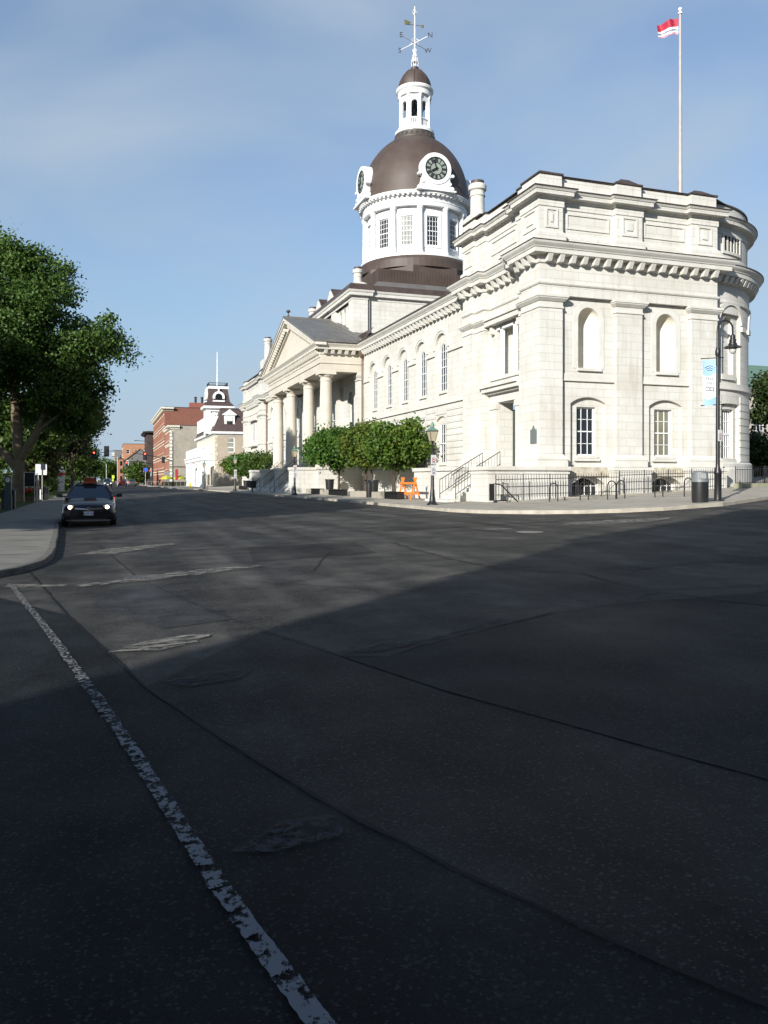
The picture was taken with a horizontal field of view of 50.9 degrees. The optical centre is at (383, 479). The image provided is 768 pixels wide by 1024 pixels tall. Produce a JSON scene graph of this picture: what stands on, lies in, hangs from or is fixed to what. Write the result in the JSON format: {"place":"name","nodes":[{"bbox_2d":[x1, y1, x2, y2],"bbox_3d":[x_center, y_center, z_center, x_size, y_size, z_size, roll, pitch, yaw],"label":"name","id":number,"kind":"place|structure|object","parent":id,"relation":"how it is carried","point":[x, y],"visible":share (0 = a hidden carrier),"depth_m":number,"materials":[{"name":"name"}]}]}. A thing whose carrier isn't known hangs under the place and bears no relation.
{"place":"outdoors","nodes":[
{"label":"outdoors","id":0,"kind":"place"},
{"bbox_2d":[0,493,67,568],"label":"sidewalk","id":1,"kind":"structure","parent":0,"point":[35,531],"depth_m":24.25,"materials":[{"name":"grey concrete"}]},
{"bbox_2d":[43,486,48,499],"bbox_3d":[-25.683,1.015,61.277,0.440,1.050,0.455,0,0,-19],"label":"newspaper box","id":2,"kind":"object","parent":1,"relation":"on","point":[45,492],"visible":0.88,"depth_m":61.08,"materials":[{"name":"black plastic"}]},
{"bbox_2d":[0,483,76,512],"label":"lawn","id":3,"kind":"structure","parent":0,"point":[22,504],"depth_m":57.24,"materials":[{"name":"green plant"}]},
{"bbox_2d":[3,473,12,509],"bbox_3d":[-19.063,0.600,40.921,0.440,1.880,0.460,0,0,-19],"label":"pay station","id":4,"kind":"object","parent":3,"relation":"on","point":[8,495],"visible":1,"depth_m":40.78,"materials":[{"name":"metal"}]},
{"bbox_2d":[1,488,15,508],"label":"litter bin","id":5,"kind":"object","parent":3,"relation":"on","point":[13,498],"visible":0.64,"depth_m":42.27,"materials":[{"name":"black plastic"}]},
{"bbox_2d":[0,468,31,499],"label":"shrub","id":6,"kind":"object","parent":3,"relation":"on","point":[2,482],"visible":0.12,"depth_m":62.82,"materials":[{"name":"green plant"}]},
{"bbox_2d":[24,472,34,501],"bbox_3d":[-24.469,0.520,55.676,0.730,2.160,0.060,0,0,-19],"label":"notice board","id":7,"kind":"object","parent":3,"relation":"on","point":[29,479],"visible":0.83,"depth_m":55.66,"materials":[{"name":"metal"}]},
{"bbox_2d":[23,487,41,500],"bbox_3d":[-24.886,1.001,56.779,1.501,1.034,1.463,0,0,20],"label":"flower planter","id":8,"kind":"object","parent":3,"relation":"on","point":[29,494],"visible":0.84,"depth_m":56.55,"materials":[{"name":"green wood"}]},
{"bbox_2d":[0,391,79,471],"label":"park tree","id":9,"kind":"object","parent":3,"relation":"on","point":[6,433],"visible":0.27,"depth_m":81.97,"materials":[{"name":"green plant"}]},
{"bbox_2d":[35,464,46,499],"bbox_3d":[-25.863,0.185,60.861,0.790,2.830,0.155,0,0,-19],"label":"park map sign","id":10,"kind":"object","parent":3,"relation":"on","point":[40,469],"visible":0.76,"depth_m":60.82,"materials":[{"name":"metal"}]},
{"bbox_2d":[24,446,69,494],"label":"park tree","id":11,"kind":"object","parent":3,"relation":"on","point":[53,462],"visible":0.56,"depth_m":84.50,"materials":[{"name":"green plant"}]},
{"bbox_2d":[35,476,61,492],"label":"shrub","id":12,"kind":"object","parent":3,"relation":"on","point":[51,485],"visible":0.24,"depth_m":95.96,"materials":[{"name":"green plant"}]},
{"bbox_2d":[58,466,65,490],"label":"stone pillar","id":13,"kind":"structure","parent":3,"relation":"on","point":[61,484],"depth_m":107.48,"materials":[{"name":"grey stone"}]},
{"bbox_2d":[51,476,78,489],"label":"shrub","id":14,"kind":"object","parent":3,"relation":"on","point":[66,483],"visible":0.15,"depth_m":118.68,"materials":[{"name":"green plant"}]},
{"bbox_2d":[0,221,153,501],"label":"maple tree","id":15,"kind":"object","parent":3,"relation":"on","point":[50,365],"visible":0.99,"depth_m":55.41,"materials":[{"name":"green plant"}]},
{"bbox_2d":[39,397,114,488],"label":"park tree","id":16,"kind":"object","parent":3,"relation":"on","point":[74,448],"visible":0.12,"depth_m":110.17,"materials":[{"name":"green plant"}]},
{"bbox_2d":[58,435,97,481],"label":"park tree","id":17,"kind":"object","parent":3,"relation":"on","point":[80,466],"visible":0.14,"depth_m":139.88,"materials":[{"name":"green plant"}]},
{"bbox_2d":[66,439,106,482],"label":"park tree","id":18,"kind":"object","parent":3,"relation":"on","point":[94,468],"visible":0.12,"depth_m":161.62,"materials":[{"name":"green plant"}]},
{"bbox_2d":[0,482,767,924],"bbox_3d":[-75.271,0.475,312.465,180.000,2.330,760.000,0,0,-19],"label":"road","id":19,"kind":"structure","parent":0,"point":[200,530],"depth_m":13.75,"materials":[{"name":"grey asphalt"}]},
{"bbox_2d":[0,516,61,577],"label":"curb","id":20,"kind":"object","parent":19,"relation":"on","point":[48,555],"visible":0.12,"depth_m":15.22,"materials":[{"name":"grey concrete"}]},
{"bbox_2d":[8,583,128,734],"bbox_3d":[-3.713,1.597,8.802,0.121,0.032,8.660,0,0,-29],"label":"road marking","id":21,"kind":"object","parent":19,"relation":"on","point":[93,701],"visible":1,"depth_m":6.35,"materials":[{"name":"grey paint"}]},
{"bbox_2d":[56,478,121,525],"bbox_3d":[-10.915,0.762,29.966,2.260,1.700,4.829,0,0,-19],"label":"taxi","id":22,"kind":"object","parent":19,"relation":"on","point":[89,499],"visible":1,"depth_m":28.20,"materials":[{"name":"black metal"}]},
{"bbox_2d":[93,456,116,482],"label":"distant tree","id":23,"kind":"object","parent":19,"relation":"on","point":[110,470],"visible":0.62,"depth_m":282.01,"materials":[{"name":"green plant"}]},
{"bbox_2d":[82,543,171,553],"bbox_3d":[-5.874,1.574,18.572,1.065,0.046,2.877,0,0,18],"label":"road marking","id":24,"kind":"object","parent":19,"relation":"on","point":[137,548],"visible":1,"depth_m":18.34,"materials":[{"name":"grey paint"}]},
{"bbox_2d":[124,574,171,580],"bbox_3d":[-3.819,1.577,13.068,0.760,0.011,0.760,0,0,-19],"label":"manhole cover","id":25,"kind":"object","parent":19,"relation":"on","point":[157,576],"visible":1,"depth_m":13.01,"materials":[{"name":"metal"}]},
{"bbox_2d":[110,634,209,651],"bbox_3d":[-2.119,1.574,7.794,0.477,0.020,1.107,0,0,38],"label":"road marking","id":26,"kind":"object","parent":19,"relation":"on","point":[168,640],"visible":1,"depth_m":7.80,"materials":[{"name":"grey paint"}]},
{"bbox_2d":[92,583,231,628],"bbox_3d":[-3.075,1.583,10.381,1.229,0.031,3.816,0,0,-28],"label":"road patch","id":27,"kind":"object","parent":19,"relation":"on","point":[153,605],"visible":1,"depth_m":10.06,"materials":[{"name":"grey asphalt"}]},
{"bbox_2d":[78,565,257,586],"bbox_3d":[-3.400,1.561,13.394,3.627,0.065,0.692,0,0,-43],"label":"road marking","id":28,"kind":"object","parent":19,"relation":"on","point":[195,572],"visible":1,"depth_m":13.37,"materials":[{"name":"grey paint"}]},
{"bbox_2d":[248,542,375,561],"bbox_3d":[-1.595,1.513,17.317,3.000,0.060,3.400,0,0,-19],"label":"road patch","id":29,"kind":"object","parent":19,"relation":"on","point":[269,553],"visible":1,"depth_m":17.12,"materials":[{"name":"grey asphalt"}]},
{"bbox_2d":[0,598,767,1023],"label":"road patch","id":30,"kind":"object","parent":19,"relation":"on","point":[112,910],"visible":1,"depth_m":3.00,"materials":[{"name":"grey asphalt"}]},
{"bbox_2d":[117,735,227,888],"bbox_3d":[-1.126,1.579,4.062,0.090,0.008,2.109,0,0,-28],"label":"road marking","id":31,"kind":"object","parent":30,"relation":"on","point":[212,883],"visible":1,"depth_m":3.68,"materials":[{"name":"grey paint"}]},
{"bbox_2d":[212,886,336,1023],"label":"road marking","id":32,"kind":"object","parent":30,"relation":"on","point":[313,1007],"visible":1,"depth_m":2.62,"materials":[{"name":"grey paint"}]},
{"bbox_2d":[232,814,342,851],"bbox_3d":[-0.431,1.569,3.575,0.532,0.011,0.290,0,0,-19],"label":"road marking","id":33,"kind":"object","parent":30,"relation":"on","point":[277,840],"visible":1,"depth_m":3.55,"materials":[{"name":"grey paint"}]},
{"bbox_2d":[28,521,767,1007],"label":"road crack","id":34,"kind":"object","parent":19,"relation":"on","point":[660,961],"visible":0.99,"depth_m":4.39,"materials":[{"name":"black asphalt"}]},
{"bbox_2d":[342,619,498,651],"bbox_3d":[0.522,1.523,7.937,2.288,0.042,0.343,0,0,-40],"label":"road marking","id":35,"kind":"object","parent":19,"relation":"on","point":[388,646],"visible":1,"depth_m":7.61,"materials":[{"name":"grey paint"}]},
{"bbox_2d":[367,522,507,530],"bbox_3d":[1.587,1.406,24.369,4.230,0.086,1.799,0,0,-26],"label":"road patch","id":36,"kind":"object","parent":19,"relation":"on","point":[423,527],"visible":1,"depth_m":24.32,"materials":[{"name":"grey asphalt"}]},
{"bbox_2d":[145,631,767,1002],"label":"road strip","id":37,"kind":"object","parent":19,"relation":"on","point":[661,855],"visible":1,"depth_m":4.00,"materials":[{"name":"grey asphalt"}]},
{"bbox_2d":[165,668,250,685],"bbox_3d":[-1.372,1.568,6.466,0.766,0.015,0.421,0,0,-32],"label":"road marking","id":38,"kind":"object","parent":37,"relation":"on","point":[204,672],"visible":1,"depth_m":6.42,"materials":[{"name":"grey paint"}]},
{"bbox_2d":[163,487,767,513],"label":"kerb","id":39,"kind":"structure","parent":19,"relation":"on","point":[676,507],"depth_m":31.32,"materials":[{"name":"concrete"}]},
{"bbox_2d":[342,591,767,779],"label":"road right patch","id":40,"kind":"object","parent":19,"relation":"on","point":[688,677],"visible":1,"depth_m":6.46,"materials":[{"name":"grey asphalt"}]},
{"bbox_2d":[565,517,668,524],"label":"road marking","id":41,"kind":"object","parent":19,"relation":"on","point":[610,521],"visible":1,"depth_m":24.93,"materials":[{"name":"grey paint"}]},
{"bbox_2d":[748,365,767,441],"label":"green roofed building","id":42,"kind":"structure","parent":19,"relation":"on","point":[755,369],"depth_m":96.44,"materials":[{"name":"stone"}]},
{"bbox_2d":[0,0,767,479],"label":"sky","id":43,"kind":"structure","parent":0,"point":[199,162],"materials":[{"name":"blue"}]},
{"bbox_2d":[170,476,767,510],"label":"pavement","id":44,"kind":"structure","parent":0,"point":[632,501],"depth_m":36.86,"materials":[{"name":"concrete"}]},
{"bbox_2d":[184,382,242,486],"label":"hotel","id":45,"kind":"structure","parent":44,"relation":"on","point":[218,438],"depth_m":135.85,"materials":[{"name":"white paint"}]},
{"bbox_2d":[227,437,234,451],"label":"window","id":46,"kind":"structure","parent":45,"relation":"in","point":[230,441],"depth_m":135.09,"materials":[{"name":"white glass"}]},
{"bbox_2d":[218,452,245,485],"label":"street tree","id":47,"kind":"object","parent":44,"relation":"on","point":[223,464],"visible":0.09,"depth_m":105.19,"materials":[{"name":"green plant"}]},
{"bbox_2d":[225,449,252,479],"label":"street tree","id":48,"kind":"object","parent":44,"relation":"on","point":[231,466],"visible":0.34,"depth_m":100.36,"materials":[{"name":"green plant"}]},
{"bbox_2d":[237,448,285,473],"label":"street tree","id":49,"kind":"object","parent":44,"relation":"on","point":[258,460],"visible":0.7,"depth_m":96.10,"materials":[{"name":"green plant"}]},
{"bbox_2d":[291,445,297,494],"bbox_3d":[-7.029,-0.767,63.444,0.540,3.900,0.526,0,0,-19],"label":"lamp post","id":50,"kind":"object","parent":44,"relation":"on","point":[294,451],"visible":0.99,"depth_m":63.35,"materials":[{"name":"brown metal"}]},
{"bbox_2d":[297,434,316,466],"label":"street tree","id":51,"kind":"object","parent":44,"relation":"on","point":[305,455],"depth_m":72.40,"materials":[{"name":"green plant"}]},
{"bbox_2d":[320,489,328,494],"bbox_3d":[-4.457,0.958,62.105,0.500,0.430,2.000,0,0,-19],"label":"concrete block","id":52,"kind":"object","parent":44,"relation":"on","point":[324,491],"depth_m":61.87,"materials":[{"name":"beige concrete"}]},
{"bbox_2d":[325,479,334,489],"bbox_3d":[-4.243,0.348,63.023,0.760,0.800,0.748,0,0,-19],"label":"planter","id":53,"kind":"object","parent":52,"relation":"on","point":[329,483],"visible":0.91,"depth_m":62.75,"materials":[{"name":"black plastic"}]},
{"bbox_2d":[302,420,355,488],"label":"street tree","id":54,"kind":"object","parent":44,"relation":"on","point":[322,442],"visible":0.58,"depth_m":65.06,"materials":[{"name":"green plant"}]},
{"bbox_2d":[328,489,346,495],"bbox_3d":[-3.393,0.903,58.981,0.470,0.440,3.600,0,0,-19],"label":"bench","id":55,"kind":"object","parent":44,"relation":"on","point":[340,492],"visible":0.95,"depth_m":57.95,"materials":[{"name":"black paint"}]},
{"bbox_2d":[332,419,382,490],"bbox_3d":[-1.433,-1.823,62.179,5.233,5.993,5.424,0,0,-19],"label":"street tree","id":56,"kind":"object","parent":44,"relation":"on","point":[339,450],"visible":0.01,"depth_m":62.02,"materials":[{"name":"green plant"}]},
{"bbox_2d":[350,491,365,496],"bbox_3d":[-1.736,0.958,54.157,0.500,0.430,2.200,0,0,-19],"label":"concrete block","id":57,"kind":"object","parent":44,"relation":"on","point":[357,493],"depth_m":53.35,"materials":[{"name":"beige concrete"}]},
{"bbox_2d":[337,417,386,479],"bbox_3d":[-0.855,-1.744,59.908,5.230,5.854,4.972,0,0,-19],"label":"street tree","id":58,"kind":"object","parent":44,"relation":"on","point":[350,445],"visible":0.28,"depth_m":59.35,"materials":[{"name":"green plant"}]},
{"bbox_2d":[366,481,372,497],"bbox_3d":[-0.941,0.610,51.681,0.440,1.030,0.433,0,0,-19],"label":"litter bin","id":59,"kind":"object","parent":44,"relation":"on","point":[368,489],"visible":0.93,"depth_m":51.51,"materials":[{"name":"black plastic"}]},
{"bbox_2d":[368,480,378,491],"bbox_3d":[-0.685,0.402,53.249,0.760,0.800,0.748,0,0,-19],"label":"planter","id":60,"kind":"object","parent":44,"relation":"on","point":[375,484],"visible":0.77,"depth_m":52.96,"materials":[{"name":"black plastic"}]},
{"bbox_2d":[384,491,403,499],"bbox_3d":[0.591,0.903,47.344,0.470,0.440,2.400,0,0,-19],"label":"bench","id":61,"kind":"object","parent":44,"relation":"on","point":[393,495],"visible":0.96,"depth_m":47.04,"materials":[{"name":"black paint"}]},
{"bbox_2d":[355,412,442,490],"bbox_3d":[0.913,-1.766,56.096,5.942,5.872,5.755,0,0,-19],"label":"street tree","id":62,"kind":"object","parent":44,"relation":"on","point":[405,445],"visible":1,"depth_m":55.20,"materials":[{"name":"green plant"}]},
{"bbox_2d":[399,477,420,499],"bbox_3d":[1.427,0.479,46.309,0.720,1.260,3.500,0,0,-19],"label":"barricade","id":63,"kind":"object","parent":44,"relation":"on","point":[403,483],"visible":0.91,"depth_m":45.45,"materials":[{"name":"orange paint"}]},
{"bbox_2d":[426,422,438,504],"bbox_3d":[2.273,-0.783,37.879,0.540,3.900,0.526,0,0,-19],"label":"lamp post","id":64,"kind":"object","parent":44,"relation":"on","point":[432,432],"visible":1,"depth_m":37.78,"materials":[{"name":"grey metal"}]},
{"bbox_2d":[238,6,763,501],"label":"city hall","id":65,"kind":"structure","parent":44,"relation":"on","point":[574,320],"depth_m":45.29,"materials":[{"name":"stone"}]},
{"bbox_2d":[367,222,370,257],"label":"drum window","id":66,"kind":"structure","parent":65,"relation":"in","point":[368,226],"depth_m":84.35,"materials":[{"name":"white paint"}]},
{"bbox_2d":[373,371,376,408],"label":"window","id":67,"kind":"structure","parent":65,"relation":"in","point":[375,374],"depth_m":68.60,"materials":[{"name":"white glass"}]},
{"bbox_2d":[377,215,389,251],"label":"drum window","id":68,"kind":"structure","parent":65,"relation":"in","point":[383,226],"depth_m":81.94,"materials":[{"name":"white paint"}]},
{"bbox_2d":[388,366,391,404],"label":"window","id":69,"kind":"structure","parent":65,"relation":"in","point":[389,368],"depth_m":65.10,"materials":[{"name":"white glass"}]},
{"bbox_2d":[403,359,407,400],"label":"window","id":70,"kind":"structure","parent":65,"relation":"in","point":[405,369],"depth_m":61.64,"materials":[{"name":"white paint"}]},
{"bbox_2d":[398,212,415,247],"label":"drum window","id":71,"kind":"structure","parent":65,"relation":"in","point":[406,223],"depth_m":80.79,"materials":[{"name":"white paint"}]},
{"bbox_2d":[421,352,425,395],"bbox_3d":[2.894,-7.610,57.984,0.080,3.220,1.160,0,0,-19],"label":"window","id":72,"kind":"structure","parent":65,"relation":"in","point":[423,362],"depth_m":58.16,"materials":[{"name":"white glass"}]},
{"bbox_2d":[424,212,440,248],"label":"drum window","id":73,"kind":"structure","parent":65,"relation":"in","point":[432,227],"depth_m":80.96,"materials":[{"name":"white paint"}]},
{"bbox_2d":[441,424,445,462],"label":"window","id":74,"kind":"structure","parent":65,"relation":"in","point":[443,426],"depth_m":54.66,"materials":[{"name":"white glass"}]},
{"bbox_2d":[441,343,446,390],"bbox_3d":[4.083,-7.610,54.511,0.080,3.220,1.160,0,0,-19],"label":"window","id":75,"kind":"structure","parent":65,"relation":"in","point":[443,349],"depth_m":54.56,"materials":[{"name":"white paint"}]},
{"bbox_2d":[448,216,457,253],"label":"drum window","id":76,"kind":"structure","parent":65,"relation":"in","point":[452,227],"depth_m":82.30,"materials":[{"name":"grey glass"}]},
{"bbox_2d":[439,453,482,497],"bbox_3d":[4.140,-0.250,43.169,2.542,2.460,0.048,0,0,-19],"label":"stair railing","id":77,"kind":"object","parent":65,"relation":"on","point":[451,475],"visible":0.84,"depth_m":42.97,"materials":[{"name":"grey metal"}]},
{"bbox_2d":[455,451,499,498],"bbox_3d":[4.804,-0.250,41.229,2.542,2.460,0.048,0,0,-19],"label":"stair railing","id":78,"kind":"object","parent":65,"relation":"on","point":[470,477],"visible":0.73,"depth_m":40.98,"materials":[{"name":"metal"}]},
{"bbox_2d":[513,410,514,465],"bbox_3d":[7.726,-2.335,45.136,0.060,3.330,2.100,0,0,-19],"label":"side door","id":79,"kind":"structure","parent":65,"relation":"in","point":[513,410],"depth_m":45.97,"materials":[{"name":"grey"}]},
{"bbox_2d":[512,326,518,371],"bbox_3d":[7.506,-7.275,45.008,0.080,2.650,1.350,0,0,-19],"label":"window","id":80,"kind":"structure","parent":65,"relation":"in","point":[518,326],"depth_m":45.05,"materials":[{"name":"white paint"}]},
{"bbox_2d":[576,407,593,455],"bbox_3d":[10.411,-2.520,41.986,1.140,2.520,0.080,0,0,-19],"label":"window","id":81,"kind":"structure","parent":65,"relation":"in","point":[584,415],"depth_m":42.01,"materials":[{"name":"white paint"}]},
{"bbox_2d":[572,478,597,495],"bbox_3d":[10.321,0.560,42.251,1.950,1.480,0.080,0,0,-19],"label":"window","id":82,"kind":"structure","parent":65,"relation":"in","point":[588,480],"depth_m":42.38,"materials":[{"name":"white paint"}]},
{"bbox_2d":[654,410,669,455],"bbox_3d":[14.943,-2.520,43.538,1.140,2.520,0.080,0,0,-19],"label":"window","id":83,"kind":"structure","parent":65,"relation":"in","point":[661,418],"depth_m":43.57,"materials":[{"name":"white paint"}]},
{"bbox_2d":[652,477,672,490],"bbox_3d":[14.852,0.560,43.803,1.950,1.480,0.080,0,0,-19],"label":"window","id":84,"kind":"structure","parent":65,"relation":"in","point":[659,483],"depth_m":43.89,"materials":[{"name":"white paint"}]},
{"bbox_2d":[678,7,681,192],"bbox_3d":[16.955,-21.225,46.182,0.360,11.650,0.351,0,0,-19],"label":"flagpole","id":85,"kind":"object","parent":65,"relation":"on","point":[680,112],"visible":0.89,"depth_m":46.11,"materials":[{"name":"white metal"}]},
{"bbox_2d":[657,18,677,37],"bbox_3d":[16.259,-25.845,46.296,1.202,1.211,0.437,0,0,-1],"label":"flag","id":86,"kind":"object","parent":85,"relation":"attached to","point":[667,27],"visible":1,"depth_m":46.26,"materials":[{"name":"red fabric"}]},
{"bbox_2d":[722,409,729,458],"bbox_3d":[19.320,-2.600,45.776,1.039,2.800,0.101,0,0,-35],"label":"window","id":87,"kind":"structure","parent":65,"relation":"in","point":[725,413],"depth_m":45.81,"materials":[{"name":"white glass"}]},
{"bbox_2d":[489,483,518,502],"bbox_3d":[5.689,0.627,38.239,1.497,0.946,0.130,0,0,-19],"label":"area railing","id":88,"kind":"object","parent":44,"relation":"on","point":[491,492],"visible":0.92,"depth_m":38.07,"materials":[{"name":"black metal"}]},
{"bbox_2d":[495,473,618,499],"bbox_3d":[8.606,0.350,39.677,6.933,1.438,0.052,0,0,-19],"label":"iron fence","id":89,"kind":"object","parent":44,"relation":"on","point":[552,478],"visible":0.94,"depth_m":39.55,"materials":[{"name":"black metal"}]},
{"bbox_2d":[495,490,690,502],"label":"stone kerb","id":90,"kind":"structure","parent":44,"relation":"on","point":[582,497],"depth_m":40.67,"materials":[{"name":"stone"}]},
{"bbox_2d":[619,468,723,494],"bbox_3d":[14.992,0.097,41.863,6.533,1.486,0.052,0,0,-19],"label":"iron fence","id":91,"kind":"object","parent":90,"relation":"on","point":[656,488],"visible":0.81,"depth_m":41.66,"materials":[{"name":"black"}]},
{"bbox_2d":[691,471,708,502],"bbox_3d":[12.411,0.260,31.668,0.670,1.240,0.689,0,0,-19],"label":"litter bin","id":92,"kind":"object","parent":44,"relation":"on","point":[700,487],"visible":1,"depth_m":31.42,"materials":[{"name":"black plastic"}]},
{"bbox_2d":[701,320,741,500],"bbox_3d":[13.433,-2.774,32.099,1.622,7.218,0.674,0,0,-8],"label":"street lamp","id":93,"kind":"object","parent":44,"relation":"on","point":[732,346],"visible":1,"depth_m":32.09,"materials":[{"name":"black metal"}]},
{"bbox_2d":[702,359,715,405],"bbox_3d":[12.985,-3.865,32.138,0.595,1.870,0.070,0,0,-2],"label":"banner","id":94,"kind":"object","parent":93,"relation":"hanging from","point":[709,382],"visible":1,"depth_m":32.14,"materials":[{"name":"white"}]},
{"bbox_2d":[734,483,767,487],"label":"wall","id":95,"kind":"structure","parent":44,"relation":"on","point":[743,485],"depth_m":43.13,"materials":[{"name":"stone"}]},
{"bbox_2d":[735,466,767,482],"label":"iron fence","id":96,"kind":"object","parent":44,"relation":"on","point":[765,474],"visible":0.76,"depth_m":44.47,"materials":[{"name":"black"}]},
{"bbox_2d":[748,370,767,430],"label":"side tree","id":97,"kind":"object","parent":44,"relation":"on","point":[758,416],"visible":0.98,"depth_m":75.35,"materials":[{"name":"green plant"}]},
{"bbox_2d":[749,428,767,476],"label":"side bush","id":98,"kind":"object","parent":44,"relation":"on","point":[758,452],"visible":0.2,"depth_m":62.49,"materials":[{"name":"green plant"}]},
{"label":"far pavement","id":99,"kind":"structure","parent":0,"visible":0},
{"bbox_2d":[121,458,149,484],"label":"distant tree","id":100,"kind":"object","parent":99,"relation":"on","point":[133,470],"visible":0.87,"depth_m":220.10,"materials":[{"name":"green plant"}]},
{"bbox_2d":[141,431,152,483],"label":"dark building","id":101,"kind":"structure","parent":99,"relation":"on","point":[148,437],"depth_m":249.08,"materials":[{"name":"brown brick"}]},
{"label":"ground","id":102,"kind":"structure","parent":0,"visible":0},
{"bbox_2d":[118,458,123,479],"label":"orange house","id":103,"kind":"structure","parent":102,"relation":"on","point":[120,466],"depth_m":270.88,"materials":[{"name":"brick"}]},
{"bbox_2d":[122,443,144,477],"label":"orange building","id":104,"kind":"structure","parent":102,"relation":"on","point":[128,450],"depth_m":282.48,"materials":[{"name":"brick"}]},
{"bbox_2d":[123,449,145,484],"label":"gabled building","id":105,"kind":"structure","parent":102,"relation":"on","point":[135,456],"depth_m":254.53,"materials":[{"name":"grey"}]},
{"bbox_2d":[150,397,204,484],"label":"brick building","id":106,"kind":"structure","parent":102,"relation":"on","point":[164,417],"depth_m":203.06,"materials":[{"name":"red brick"}]},
{"bbox_2d":[163,425,196,481],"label":"brick building","id":107,"kind":"structure","parent":102,"relation":"on","point":[180,438],"depth_m":185.01,"materials":[{"name":"beige brick"}]},
{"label":"traffic island","id":108,"kind":"structure","parent":0,"visible":0},
{"bbox_2d":[147,481,185,486],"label":"patio railing","id":109,"kind":"object","parent":108,"relation":"on","point":[169,483],"visible":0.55,"depth_m":172.01,"materials":[{"name":"metal"}]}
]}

